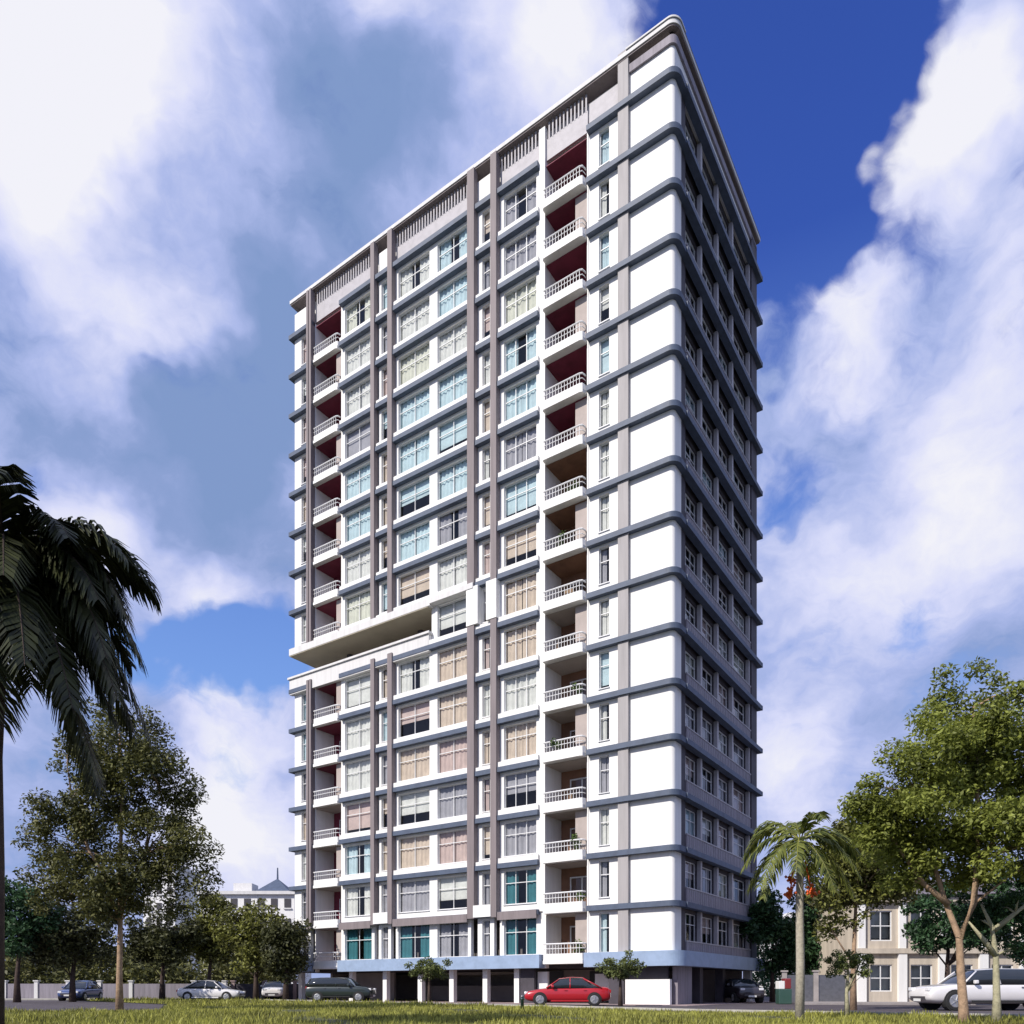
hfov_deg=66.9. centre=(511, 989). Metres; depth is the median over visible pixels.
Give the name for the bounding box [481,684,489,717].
narrow window
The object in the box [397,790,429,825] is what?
window
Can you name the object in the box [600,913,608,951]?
narrow window
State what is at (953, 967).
window
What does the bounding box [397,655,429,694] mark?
window
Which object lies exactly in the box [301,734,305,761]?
narrow window
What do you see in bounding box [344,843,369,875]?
window
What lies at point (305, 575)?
narrow window
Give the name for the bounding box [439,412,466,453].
window
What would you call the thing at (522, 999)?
bollard
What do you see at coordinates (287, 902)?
window
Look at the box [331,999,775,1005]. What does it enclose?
pavement
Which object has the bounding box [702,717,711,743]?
side window
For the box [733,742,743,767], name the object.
side window
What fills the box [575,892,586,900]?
potted plant
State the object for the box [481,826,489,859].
narrow window
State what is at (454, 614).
window
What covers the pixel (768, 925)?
background tree
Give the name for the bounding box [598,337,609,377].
narrow window
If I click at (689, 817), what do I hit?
side window
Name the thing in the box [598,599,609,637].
narrow window
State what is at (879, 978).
window
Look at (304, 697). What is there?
narrow window
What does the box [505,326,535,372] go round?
window
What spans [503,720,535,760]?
window
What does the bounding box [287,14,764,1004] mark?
apartment tower
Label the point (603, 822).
narrow window
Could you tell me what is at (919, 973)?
window
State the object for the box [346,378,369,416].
window
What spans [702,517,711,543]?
side window
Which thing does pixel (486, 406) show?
narrow window
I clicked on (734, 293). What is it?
side window
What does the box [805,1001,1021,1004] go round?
pavement
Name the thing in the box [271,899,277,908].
window
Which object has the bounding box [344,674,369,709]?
window
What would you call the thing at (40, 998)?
pavement
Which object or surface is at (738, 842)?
side window
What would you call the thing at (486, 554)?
narrow window
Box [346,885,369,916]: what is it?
window
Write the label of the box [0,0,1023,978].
sky
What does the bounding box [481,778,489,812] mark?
narrow window
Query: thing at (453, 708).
window
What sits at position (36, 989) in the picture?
boundary wall
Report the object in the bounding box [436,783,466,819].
window
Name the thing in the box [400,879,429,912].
window
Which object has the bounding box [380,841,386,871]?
narrow window
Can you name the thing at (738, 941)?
side window
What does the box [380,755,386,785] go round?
narrow window
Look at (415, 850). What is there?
window
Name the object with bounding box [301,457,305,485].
narrow window
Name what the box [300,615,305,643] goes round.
narrow window
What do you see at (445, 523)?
window
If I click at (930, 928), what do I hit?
background tree
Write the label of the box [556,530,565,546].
potted plant
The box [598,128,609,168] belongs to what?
narrow window
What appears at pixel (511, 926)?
window
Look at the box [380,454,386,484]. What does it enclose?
narrow window
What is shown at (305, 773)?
narrow window
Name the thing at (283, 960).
background tree
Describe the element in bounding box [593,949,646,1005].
round tree
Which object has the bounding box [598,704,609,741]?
narrow window
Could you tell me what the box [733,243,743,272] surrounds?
side window
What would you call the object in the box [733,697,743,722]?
side window
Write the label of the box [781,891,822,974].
background tree
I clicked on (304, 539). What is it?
narrow window
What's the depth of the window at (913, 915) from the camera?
46.40 m
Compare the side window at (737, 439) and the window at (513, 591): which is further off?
the side window at (737, 439)
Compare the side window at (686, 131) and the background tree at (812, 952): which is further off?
the background tree at (812, 952)
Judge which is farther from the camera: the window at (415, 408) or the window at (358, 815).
the window at (358, 815)
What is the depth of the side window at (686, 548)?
44.61 m
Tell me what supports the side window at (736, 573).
in the apartment tower
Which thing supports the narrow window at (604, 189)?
in the apartment tower
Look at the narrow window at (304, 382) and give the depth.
58.54 m
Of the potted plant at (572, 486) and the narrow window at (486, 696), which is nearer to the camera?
the potted plant at (572, 486)
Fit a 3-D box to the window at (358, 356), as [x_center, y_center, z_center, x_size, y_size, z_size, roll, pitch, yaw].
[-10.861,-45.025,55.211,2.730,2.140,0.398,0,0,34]
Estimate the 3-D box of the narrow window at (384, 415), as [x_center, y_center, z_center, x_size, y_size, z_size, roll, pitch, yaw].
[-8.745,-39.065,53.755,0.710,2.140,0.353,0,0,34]
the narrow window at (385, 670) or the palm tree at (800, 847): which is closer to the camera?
the palm tree at (800, 847)
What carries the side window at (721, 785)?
in the apartment tower
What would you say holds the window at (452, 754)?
in the apartment tower
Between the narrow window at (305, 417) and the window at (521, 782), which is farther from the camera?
the narrow window at (305, 417)
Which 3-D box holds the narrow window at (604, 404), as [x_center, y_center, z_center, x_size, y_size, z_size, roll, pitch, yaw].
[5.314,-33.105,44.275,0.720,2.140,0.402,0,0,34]
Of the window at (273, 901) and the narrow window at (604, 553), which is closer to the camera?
the narrow window at (604, 553)
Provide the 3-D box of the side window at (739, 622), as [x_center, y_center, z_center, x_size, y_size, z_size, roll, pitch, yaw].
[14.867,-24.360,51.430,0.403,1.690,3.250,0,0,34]
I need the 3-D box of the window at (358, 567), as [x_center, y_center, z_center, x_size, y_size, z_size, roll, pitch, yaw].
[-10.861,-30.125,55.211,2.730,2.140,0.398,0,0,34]
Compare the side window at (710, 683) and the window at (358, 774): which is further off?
the window at (358, 774)
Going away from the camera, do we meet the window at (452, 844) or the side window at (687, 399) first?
the side window at (687, 399)
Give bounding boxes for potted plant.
[550,738,562,749]
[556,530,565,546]
[566,480,578,491]
[571,833,580,849]
[572,682,582,693]
[572,939,584,952]
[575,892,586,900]
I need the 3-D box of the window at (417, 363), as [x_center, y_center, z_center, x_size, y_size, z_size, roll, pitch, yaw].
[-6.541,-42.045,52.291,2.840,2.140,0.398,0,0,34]
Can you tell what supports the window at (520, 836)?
in the apartment tower
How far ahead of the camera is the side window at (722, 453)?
49.41 m
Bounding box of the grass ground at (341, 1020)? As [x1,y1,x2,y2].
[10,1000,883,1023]
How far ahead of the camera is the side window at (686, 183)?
44.61 m
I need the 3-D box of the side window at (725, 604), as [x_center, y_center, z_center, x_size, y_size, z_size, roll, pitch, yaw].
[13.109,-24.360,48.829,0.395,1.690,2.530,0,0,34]
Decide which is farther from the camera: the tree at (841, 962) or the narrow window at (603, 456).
the narrow window at (603, 456)
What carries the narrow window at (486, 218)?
in the apartment tower
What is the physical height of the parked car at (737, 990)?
1.555 m
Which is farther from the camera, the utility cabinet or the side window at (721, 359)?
the side window at (721, 359)
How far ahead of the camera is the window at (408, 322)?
52.43 m
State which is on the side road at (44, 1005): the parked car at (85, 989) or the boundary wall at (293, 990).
the parked car at (85, 989)
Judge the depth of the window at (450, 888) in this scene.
50.63 m
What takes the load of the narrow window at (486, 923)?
in the apartment tower
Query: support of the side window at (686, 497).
in the apartment tower
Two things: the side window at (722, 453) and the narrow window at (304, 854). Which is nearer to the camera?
the side window at (722, 453)
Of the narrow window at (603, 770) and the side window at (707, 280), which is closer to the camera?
the narrow window at (603, 770)
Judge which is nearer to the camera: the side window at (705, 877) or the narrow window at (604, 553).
the narrow window at (604, 553)
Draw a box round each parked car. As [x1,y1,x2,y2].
[57,980,102,1000]
[176,980,245,999]
[260,981,282,999]
[305,977,375,1001]
[524,977,610,1005]
[725,978,764,1002]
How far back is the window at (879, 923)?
46.40 m
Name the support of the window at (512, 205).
in the apartment tower
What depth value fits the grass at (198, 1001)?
43.19 m
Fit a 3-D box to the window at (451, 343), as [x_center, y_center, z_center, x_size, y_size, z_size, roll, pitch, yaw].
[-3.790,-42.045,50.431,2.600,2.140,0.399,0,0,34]
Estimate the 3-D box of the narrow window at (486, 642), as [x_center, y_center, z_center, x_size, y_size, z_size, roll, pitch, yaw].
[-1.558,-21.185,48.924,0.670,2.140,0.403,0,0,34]
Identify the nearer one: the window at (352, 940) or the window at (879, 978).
the window at (879, 978)
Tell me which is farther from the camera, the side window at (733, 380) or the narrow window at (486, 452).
the side window at (733, 380)
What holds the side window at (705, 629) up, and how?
in the apartment tower
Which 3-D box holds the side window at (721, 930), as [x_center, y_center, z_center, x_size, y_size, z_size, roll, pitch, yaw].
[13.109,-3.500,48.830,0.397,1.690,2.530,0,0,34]
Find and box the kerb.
[219,998,1023,1016]
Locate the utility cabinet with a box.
[776,978,791,1003]
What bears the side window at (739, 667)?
in the apartment tower
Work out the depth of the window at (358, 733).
55.42 m
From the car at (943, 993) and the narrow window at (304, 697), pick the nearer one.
the car at (943, 993)
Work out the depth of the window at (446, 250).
50.76 m
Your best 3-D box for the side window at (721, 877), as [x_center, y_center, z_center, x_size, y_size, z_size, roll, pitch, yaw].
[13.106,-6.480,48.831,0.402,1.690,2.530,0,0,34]
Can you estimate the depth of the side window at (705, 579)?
47.10 m
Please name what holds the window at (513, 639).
in the apartment tower
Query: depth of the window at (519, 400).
47.64 m
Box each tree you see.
[0,464,162,1023]
[5,875,65,1001]
[10,695,224,1010]
[20,899,124,1001]
[114,900,210,999]
[174,891,245,998]
[211,898,287,1000]
[256,917,315,1000]
[404,956,452,1001]
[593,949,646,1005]
[737,886,808,1001]
[739,811,862,1019]
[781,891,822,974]
[789,814,921,1009]
[822,949,874,1016]
[837,656,1023,1022]
[900,881,1003,977]
[954,842,1023,1022]
[987,874,1023,966]
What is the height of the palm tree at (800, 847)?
5.647 m
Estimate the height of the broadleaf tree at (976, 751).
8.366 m
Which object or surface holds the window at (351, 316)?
in the apartment tower
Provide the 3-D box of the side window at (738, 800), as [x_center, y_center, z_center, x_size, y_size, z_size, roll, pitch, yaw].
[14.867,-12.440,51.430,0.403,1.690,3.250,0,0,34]
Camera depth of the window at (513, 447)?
47.64 m
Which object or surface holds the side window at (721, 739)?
in the apartment tower
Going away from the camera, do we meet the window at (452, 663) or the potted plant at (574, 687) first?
the potted plant at (574, 687)
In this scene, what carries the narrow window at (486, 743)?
in the apartment tower
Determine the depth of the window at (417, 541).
52.41 m
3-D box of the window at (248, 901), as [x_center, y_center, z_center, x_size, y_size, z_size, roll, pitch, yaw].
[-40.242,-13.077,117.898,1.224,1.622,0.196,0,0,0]
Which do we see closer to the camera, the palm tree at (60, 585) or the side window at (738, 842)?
the palm tree at (60, 585)
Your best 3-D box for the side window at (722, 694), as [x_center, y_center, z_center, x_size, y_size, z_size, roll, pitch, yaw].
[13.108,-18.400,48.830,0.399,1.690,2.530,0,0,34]
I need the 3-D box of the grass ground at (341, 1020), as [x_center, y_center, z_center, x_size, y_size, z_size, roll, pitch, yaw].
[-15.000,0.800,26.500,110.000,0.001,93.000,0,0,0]
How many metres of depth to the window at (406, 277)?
52.43 m
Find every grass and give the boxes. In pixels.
[86,995,510,1006]
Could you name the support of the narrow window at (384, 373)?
in the apartment tower
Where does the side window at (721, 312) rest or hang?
in the apartment tower
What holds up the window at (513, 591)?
in the apartment tower
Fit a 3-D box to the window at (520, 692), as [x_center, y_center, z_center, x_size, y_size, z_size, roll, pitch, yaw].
[0.557,-18.205,47.488,2.440,2.140,0.395,0,0,34]
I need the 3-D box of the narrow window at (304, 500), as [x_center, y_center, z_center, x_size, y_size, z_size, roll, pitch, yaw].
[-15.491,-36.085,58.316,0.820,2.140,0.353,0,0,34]
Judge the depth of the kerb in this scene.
27.96 m
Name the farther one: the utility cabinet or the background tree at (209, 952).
the background tree at (209, 952)
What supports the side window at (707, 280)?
in the apartment tower
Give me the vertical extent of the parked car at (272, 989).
1.552 m
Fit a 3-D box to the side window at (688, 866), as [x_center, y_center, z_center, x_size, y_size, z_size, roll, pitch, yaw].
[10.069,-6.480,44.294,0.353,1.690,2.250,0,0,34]
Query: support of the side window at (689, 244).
in the apartment tower
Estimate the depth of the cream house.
46.00 m
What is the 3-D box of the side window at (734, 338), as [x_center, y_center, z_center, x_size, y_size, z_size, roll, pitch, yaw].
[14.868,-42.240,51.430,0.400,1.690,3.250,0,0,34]
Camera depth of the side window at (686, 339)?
44.61 m
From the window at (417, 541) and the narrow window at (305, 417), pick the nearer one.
the window at (417, 541)
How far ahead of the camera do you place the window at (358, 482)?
55.43 m
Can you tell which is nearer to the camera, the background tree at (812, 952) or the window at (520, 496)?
the window at (520, 496)
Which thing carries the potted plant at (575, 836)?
on the apartment tower
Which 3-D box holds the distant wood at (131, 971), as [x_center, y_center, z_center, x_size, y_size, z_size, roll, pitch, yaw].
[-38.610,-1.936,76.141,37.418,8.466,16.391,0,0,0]
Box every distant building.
[143,866,200,976]
[197,868,310,985]
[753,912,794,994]
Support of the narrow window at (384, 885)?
in the apartment tower
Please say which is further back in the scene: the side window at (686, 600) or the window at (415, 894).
the window at (415, 894)
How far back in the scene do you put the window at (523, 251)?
47.64 m
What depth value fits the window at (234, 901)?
117.95 m
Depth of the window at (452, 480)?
50.68 m
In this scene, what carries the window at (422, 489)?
in the apartment tower
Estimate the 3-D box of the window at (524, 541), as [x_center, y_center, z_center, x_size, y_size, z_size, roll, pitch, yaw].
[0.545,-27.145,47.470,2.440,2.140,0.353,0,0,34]
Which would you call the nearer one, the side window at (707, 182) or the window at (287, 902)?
the side window at (707, 182)
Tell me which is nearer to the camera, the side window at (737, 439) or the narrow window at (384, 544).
the side window at (737, 439)
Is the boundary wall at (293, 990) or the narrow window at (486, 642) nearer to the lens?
the narrow window at (486, 642)
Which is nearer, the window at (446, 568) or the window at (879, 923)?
the window at (879, 923)
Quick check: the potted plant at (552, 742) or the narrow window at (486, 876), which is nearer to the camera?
the potted plant at (552, 742)
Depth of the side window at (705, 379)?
47.10 m
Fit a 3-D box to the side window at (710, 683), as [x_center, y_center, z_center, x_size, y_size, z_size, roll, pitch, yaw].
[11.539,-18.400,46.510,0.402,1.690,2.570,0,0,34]
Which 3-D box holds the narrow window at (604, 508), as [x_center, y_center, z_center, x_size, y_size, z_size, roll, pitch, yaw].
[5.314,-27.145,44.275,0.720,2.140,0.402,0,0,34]
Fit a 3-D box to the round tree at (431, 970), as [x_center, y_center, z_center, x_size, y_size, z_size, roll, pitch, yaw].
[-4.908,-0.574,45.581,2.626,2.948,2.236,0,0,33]
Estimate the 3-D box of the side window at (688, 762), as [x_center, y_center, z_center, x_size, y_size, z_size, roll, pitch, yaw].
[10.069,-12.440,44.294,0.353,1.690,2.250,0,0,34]
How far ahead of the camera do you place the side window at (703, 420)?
47.01 m
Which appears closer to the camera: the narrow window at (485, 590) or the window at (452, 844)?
the narrow window at (485, 590)
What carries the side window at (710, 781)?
in the apartment tower
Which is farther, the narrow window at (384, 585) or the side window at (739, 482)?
the narrow window at (384, 585)
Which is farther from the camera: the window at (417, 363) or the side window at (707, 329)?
the window at (417, 363)
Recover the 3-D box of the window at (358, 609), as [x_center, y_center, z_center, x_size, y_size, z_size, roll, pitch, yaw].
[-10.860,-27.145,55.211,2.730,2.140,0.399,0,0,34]
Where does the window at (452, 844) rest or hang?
in the apartment tower
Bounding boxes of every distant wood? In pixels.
[5,933,306,986]
[13,919,296,987]
[752,934,795,996]
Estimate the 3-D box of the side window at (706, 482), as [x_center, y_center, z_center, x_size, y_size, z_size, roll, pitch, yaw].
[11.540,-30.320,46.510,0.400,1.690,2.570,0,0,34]
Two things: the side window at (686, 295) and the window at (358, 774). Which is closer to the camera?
the side window at (686, 295)
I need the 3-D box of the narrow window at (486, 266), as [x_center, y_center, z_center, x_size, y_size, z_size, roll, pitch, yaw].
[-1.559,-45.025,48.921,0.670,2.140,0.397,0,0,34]
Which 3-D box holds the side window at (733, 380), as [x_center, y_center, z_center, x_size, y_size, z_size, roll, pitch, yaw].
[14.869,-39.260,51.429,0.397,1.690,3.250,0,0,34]
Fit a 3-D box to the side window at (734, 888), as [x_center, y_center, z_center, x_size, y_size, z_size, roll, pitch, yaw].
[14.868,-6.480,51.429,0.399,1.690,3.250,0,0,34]
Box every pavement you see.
[5,998,93,999]
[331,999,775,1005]
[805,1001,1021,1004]
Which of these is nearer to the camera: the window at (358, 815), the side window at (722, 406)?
the side window at (722, 406)
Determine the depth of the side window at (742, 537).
51.85 m
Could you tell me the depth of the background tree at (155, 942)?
57.49 m
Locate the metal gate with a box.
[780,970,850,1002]
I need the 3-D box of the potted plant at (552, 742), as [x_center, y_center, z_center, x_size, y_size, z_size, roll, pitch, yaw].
[2.592,-14.208,45.676,0.811,1.136,0.767,0,0,0]
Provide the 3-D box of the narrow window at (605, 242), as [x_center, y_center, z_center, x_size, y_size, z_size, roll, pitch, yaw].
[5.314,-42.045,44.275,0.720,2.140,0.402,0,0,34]
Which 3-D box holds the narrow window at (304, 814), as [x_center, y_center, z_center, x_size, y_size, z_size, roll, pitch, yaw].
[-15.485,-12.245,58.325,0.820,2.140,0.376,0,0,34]
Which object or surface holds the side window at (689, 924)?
in the apartment tower
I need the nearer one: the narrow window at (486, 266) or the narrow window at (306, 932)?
the narrow window at (486, 266)
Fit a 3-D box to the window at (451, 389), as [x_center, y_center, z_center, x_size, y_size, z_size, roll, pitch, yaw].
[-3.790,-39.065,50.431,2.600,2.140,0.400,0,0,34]
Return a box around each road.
[5,1000,163,1010]
[475,996,1023,1013]
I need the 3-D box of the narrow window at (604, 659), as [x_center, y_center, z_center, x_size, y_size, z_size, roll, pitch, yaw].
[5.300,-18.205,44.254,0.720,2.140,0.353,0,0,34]
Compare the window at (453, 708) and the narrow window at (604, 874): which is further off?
the window at (453, 708)
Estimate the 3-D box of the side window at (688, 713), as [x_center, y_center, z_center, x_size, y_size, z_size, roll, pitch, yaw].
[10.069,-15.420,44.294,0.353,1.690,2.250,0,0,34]
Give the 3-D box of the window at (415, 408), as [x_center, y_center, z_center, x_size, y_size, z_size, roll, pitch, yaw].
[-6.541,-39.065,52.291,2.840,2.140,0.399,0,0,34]
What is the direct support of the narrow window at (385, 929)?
in the apartment tower
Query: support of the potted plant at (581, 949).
on the apartment tower
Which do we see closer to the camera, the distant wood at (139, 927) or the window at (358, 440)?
the window at (358, 440)
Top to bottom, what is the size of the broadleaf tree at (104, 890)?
12.014 m
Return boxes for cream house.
[793,880,1023,1001]
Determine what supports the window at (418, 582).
in the apartment tower
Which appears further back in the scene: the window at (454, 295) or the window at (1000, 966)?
the window at (454, 295)
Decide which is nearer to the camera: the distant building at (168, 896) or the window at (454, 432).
the window at (454, 432)
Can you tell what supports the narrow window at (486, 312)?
in the apartment tower
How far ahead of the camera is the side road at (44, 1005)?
40.09 m
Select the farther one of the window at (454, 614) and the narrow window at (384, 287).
the narrow window at (384, 287)
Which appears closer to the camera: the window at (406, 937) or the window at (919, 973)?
the window at (919, 973)
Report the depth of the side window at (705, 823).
47.08 m
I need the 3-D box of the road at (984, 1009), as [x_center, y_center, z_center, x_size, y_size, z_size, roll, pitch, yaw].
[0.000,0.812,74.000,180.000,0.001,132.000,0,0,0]
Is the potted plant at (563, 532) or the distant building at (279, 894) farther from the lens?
the distant building at (279, 894)
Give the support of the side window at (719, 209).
in the apartment tower
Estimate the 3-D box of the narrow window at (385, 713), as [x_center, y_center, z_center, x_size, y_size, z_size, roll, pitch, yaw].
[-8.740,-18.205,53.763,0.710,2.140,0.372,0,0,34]
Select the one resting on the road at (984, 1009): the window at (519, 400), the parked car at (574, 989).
the parked car at (574, 989)
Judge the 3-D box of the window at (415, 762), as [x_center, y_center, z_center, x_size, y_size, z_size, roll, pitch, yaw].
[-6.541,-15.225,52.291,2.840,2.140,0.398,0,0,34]
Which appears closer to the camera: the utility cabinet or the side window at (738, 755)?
the utility cabinet
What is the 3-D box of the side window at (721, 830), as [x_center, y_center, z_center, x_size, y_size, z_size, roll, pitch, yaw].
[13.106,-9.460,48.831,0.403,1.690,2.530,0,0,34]
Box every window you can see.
[231,899,237,908]
[244,899,250,905]
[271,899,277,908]
[283,899,291,908]
[300,338,305,366]
[300,377,305,405]
[300,417,305,445]
[300,496,305,524]
[300,575,305,603]
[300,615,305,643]
[300,694,305,722]
[300,773,305,801]
[300,853,305,880]
[300,892,305,920]
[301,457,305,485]
[301,536,305,564]
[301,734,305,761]
[301,813,305,841]
[303,932,308,961]
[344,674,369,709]
[344,759,369,792]
[344,801,369,834]
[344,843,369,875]
[346,293,369,332]
[346,336,369,374]
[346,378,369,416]
[346,420,369,458]
[346,463,369,499]
[346,505,369,541]
[346,547,369,583]
[346,589,369,625]
[346,716,369,750]
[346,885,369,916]
[346,928,371,959]
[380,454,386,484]
[380,497,386,527]
[380,540,386,570]
[380,583,386,613]
[380,669,386,699]
[380,712,386,742]
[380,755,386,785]
[380,798,386,828]
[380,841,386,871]
[383,282,386,309]
[383,325,386,352]
[383,368,386,396]
[383,411,386,439]
[383,884,386,911]
[383,927,387,958]
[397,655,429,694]
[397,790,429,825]
[397,834,429,869]
[398,745,429,781]
[399,700,429,737]
[400,252,429,296]
[400,297,429,340]
[400,341,429,384]
[400,386,429,428]
[400,431,429,473]
[400,476,429,517]
[400,521,429,561]
[400,566,429,605]
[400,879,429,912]
[400,924,429,958]
[436,690,466,728]
[436,736,466,774]
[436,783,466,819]
[436,829,466,864]
[436,875,466,910]
[437,598,465,637]
[439,226,466,270]
[439,273,466,316]
[439,319,466,362]
[439,365,466,407]
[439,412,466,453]
[439,458,466,499]
[439,504,466,544]
[439,551,466,590]
[439,644,466,682]
[439,922,467,956]
[481,447,489,481]
[481,494,489,528]
[481,542,489,576]
[481,590,487,623]
[481,636,489,670]
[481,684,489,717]
[481,731,489,765]
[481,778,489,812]
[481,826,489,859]
[484,210,489,241]
[484,258,489,289]
[484,305,489,337]
[484,352,489,384]
[484,400,489,432]
[484,873,489,904]
[484,920,489,955]
[503,671,536,712]
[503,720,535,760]
[503,770,536,809]
[503,819,536,857]
[503,868,536,905]
[504,573,535,615]
[505,178,535,226]
[505,228,535,275]
[505,277,535,323]
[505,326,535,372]
[505,375,535,420]
[505,425,535,469]
[505,474,535,517]
[505,523,535,566]
[505,622,535,663]
[505,918,535,954]
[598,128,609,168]
[598,180,609,220]
[598,232,609,272]
[598,285,609,325]
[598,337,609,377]
[598,389,609,429]
[598,442,609,481]
[598,494,609,533]
[598,547,609,585]
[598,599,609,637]
[598,651,609,689]
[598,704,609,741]
[598,756,609,793]
[598,808,609,846]
[598,861,609,898]
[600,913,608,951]
[685,125,694,152]
[685,178,694,205]
[685,230,694,258]
[685,283,694,310]
[685,335,694,363]
[685,388,694,415]
[685,440,694,468]
[685,493,694,520]
[685,546,694,573]
[685,598,694,625]
[685,651,694,678]
[685,703,694,730]
[685,756,694,783]
[685,808,694,835]
[685,861,694,888]
[685,913,694,940]
[702,167,711,194]
[702,217,711,244]
[702,267,711,294]
[702,317,711,344]
[702,367,711,394]
[702,417,711,444]
[702,467,711,494]
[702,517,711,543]
[702,567,711,593]
[702,617,711,643]
[702,667,711,693]
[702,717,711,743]
[702,767,711,793]
[702,817,711,843]
[702,867,711,893]
[702,917,711,943]
[719,209,726,231]
[719,256,726,278]
[719,304,726,326]
[719,351,726,374]
[719,399,726,421]
[719,446,726,469]
[719,494,726,516]
[719,541,726,564]
[719,589,726,612]
[719,636,726,659]
[719,683,726,707]
[719,731,726,754]
[719,778,726,802]
[719,826,726,850]
[719,873,726,897]
[719,921,726,945]
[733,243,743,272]
[733,289,743,317]
[733,334,743,362]
[733,380,743,407]
[733,425,743,452]
[733,470,743,497]
[733,516,743,542]
[733,561,743,587]
[733,606,743,632]
[733,652,743,677]
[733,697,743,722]
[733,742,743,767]
[733,788,743,812]
[733,833,743,857]
[733,878,743,902]
[733,924,743,947]
[870,911,890,940]
[870,965,890,991]
[911,911,931,931]
[911,965,931,986]
[951,965,971,972]
[992,965,1012,968]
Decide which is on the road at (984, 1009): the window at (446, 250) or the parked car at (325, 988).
the parked car at (325, 988)
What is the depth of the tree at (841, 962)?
22.23 m
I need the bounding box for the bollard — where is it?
[520,995,524,1008]
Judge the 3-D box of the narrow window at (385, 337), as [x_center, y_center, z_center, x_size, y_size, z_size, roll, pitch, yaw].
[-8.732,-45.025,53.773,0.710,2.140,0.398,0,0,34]
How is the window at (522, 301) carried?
in the apartment tower
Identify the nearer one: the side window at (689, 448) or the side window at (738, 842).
the side window at (689, 448)
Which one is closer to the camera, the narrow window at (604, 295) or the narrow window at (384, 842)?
the narrow window at (604, 295)
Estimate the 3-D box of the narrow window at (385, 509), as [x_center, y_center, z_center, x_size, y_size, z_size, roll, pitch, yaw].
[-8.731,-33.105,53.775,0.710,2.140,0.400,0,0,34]
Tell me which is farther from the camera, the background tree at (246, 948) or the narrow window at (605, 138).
the background tree at (246, 948)
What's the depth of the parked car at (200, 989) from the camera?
56.17 m
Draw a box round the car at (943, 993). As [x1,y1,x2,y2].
[908,968,1023,1010]
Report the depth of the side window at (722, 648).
49.56 m
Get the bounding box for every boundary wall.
[5,980,227,998]
[230,980,311,999]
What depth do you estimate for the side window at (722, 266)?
49.42 m
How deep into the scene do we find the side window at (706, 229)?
46.96 m
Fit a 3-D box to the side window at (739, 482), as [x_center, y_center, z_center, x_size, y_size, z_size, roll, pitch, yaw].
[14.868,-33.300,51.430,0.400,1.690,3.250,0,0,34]
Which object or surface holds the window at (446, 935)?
in the apartment tower
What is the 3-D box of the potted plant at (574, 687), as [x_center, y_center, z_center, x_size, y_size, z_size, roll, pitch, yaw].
[3.794,-17.258,45.017,0.723,1.275,0.826,0,0,0]
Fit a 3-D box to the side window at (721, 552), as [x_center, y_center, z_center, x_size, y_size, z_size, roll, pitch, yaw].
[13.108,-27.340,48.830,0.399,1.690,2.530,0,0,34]
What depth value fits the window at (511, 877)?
47.74 m
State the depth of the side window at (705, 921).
47.08 m
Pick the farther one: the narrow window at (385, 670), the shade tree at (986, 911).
the narrow window at (385, 670)
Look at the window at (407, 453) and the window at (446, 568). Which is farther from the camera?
the window at (407, 453)
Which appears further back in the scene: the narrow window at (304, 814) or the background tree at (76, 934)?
the narrow window at (304, 814)
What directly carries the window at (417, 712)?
in the apartment tower
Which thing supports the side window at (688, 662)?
in the apartment tower
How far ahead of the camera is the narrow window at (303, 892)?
58.54 m
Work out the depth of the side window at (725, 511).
49.47 m
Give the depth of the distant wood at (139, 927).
90.87 m
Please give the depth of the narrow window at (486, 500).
49.10 m
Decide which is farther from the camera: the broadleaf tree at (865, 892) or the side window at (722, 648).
the side window at (722, 648)
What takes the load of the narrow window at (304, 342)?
in the apartment tower
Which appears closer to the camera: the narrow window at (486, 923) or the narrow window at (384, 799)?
the narrow window at (486, 923)
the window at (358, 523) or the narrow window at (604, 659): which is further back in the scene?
the window at (358, 523)
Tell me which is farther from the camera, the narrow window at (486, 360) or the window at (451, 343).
the window at (451, 343)
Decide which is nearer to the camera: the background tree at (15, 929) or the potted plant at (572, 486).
the potted plant at (572, 486)
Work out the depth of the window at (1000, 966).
46.09 m
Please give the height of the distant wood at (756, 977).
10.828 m

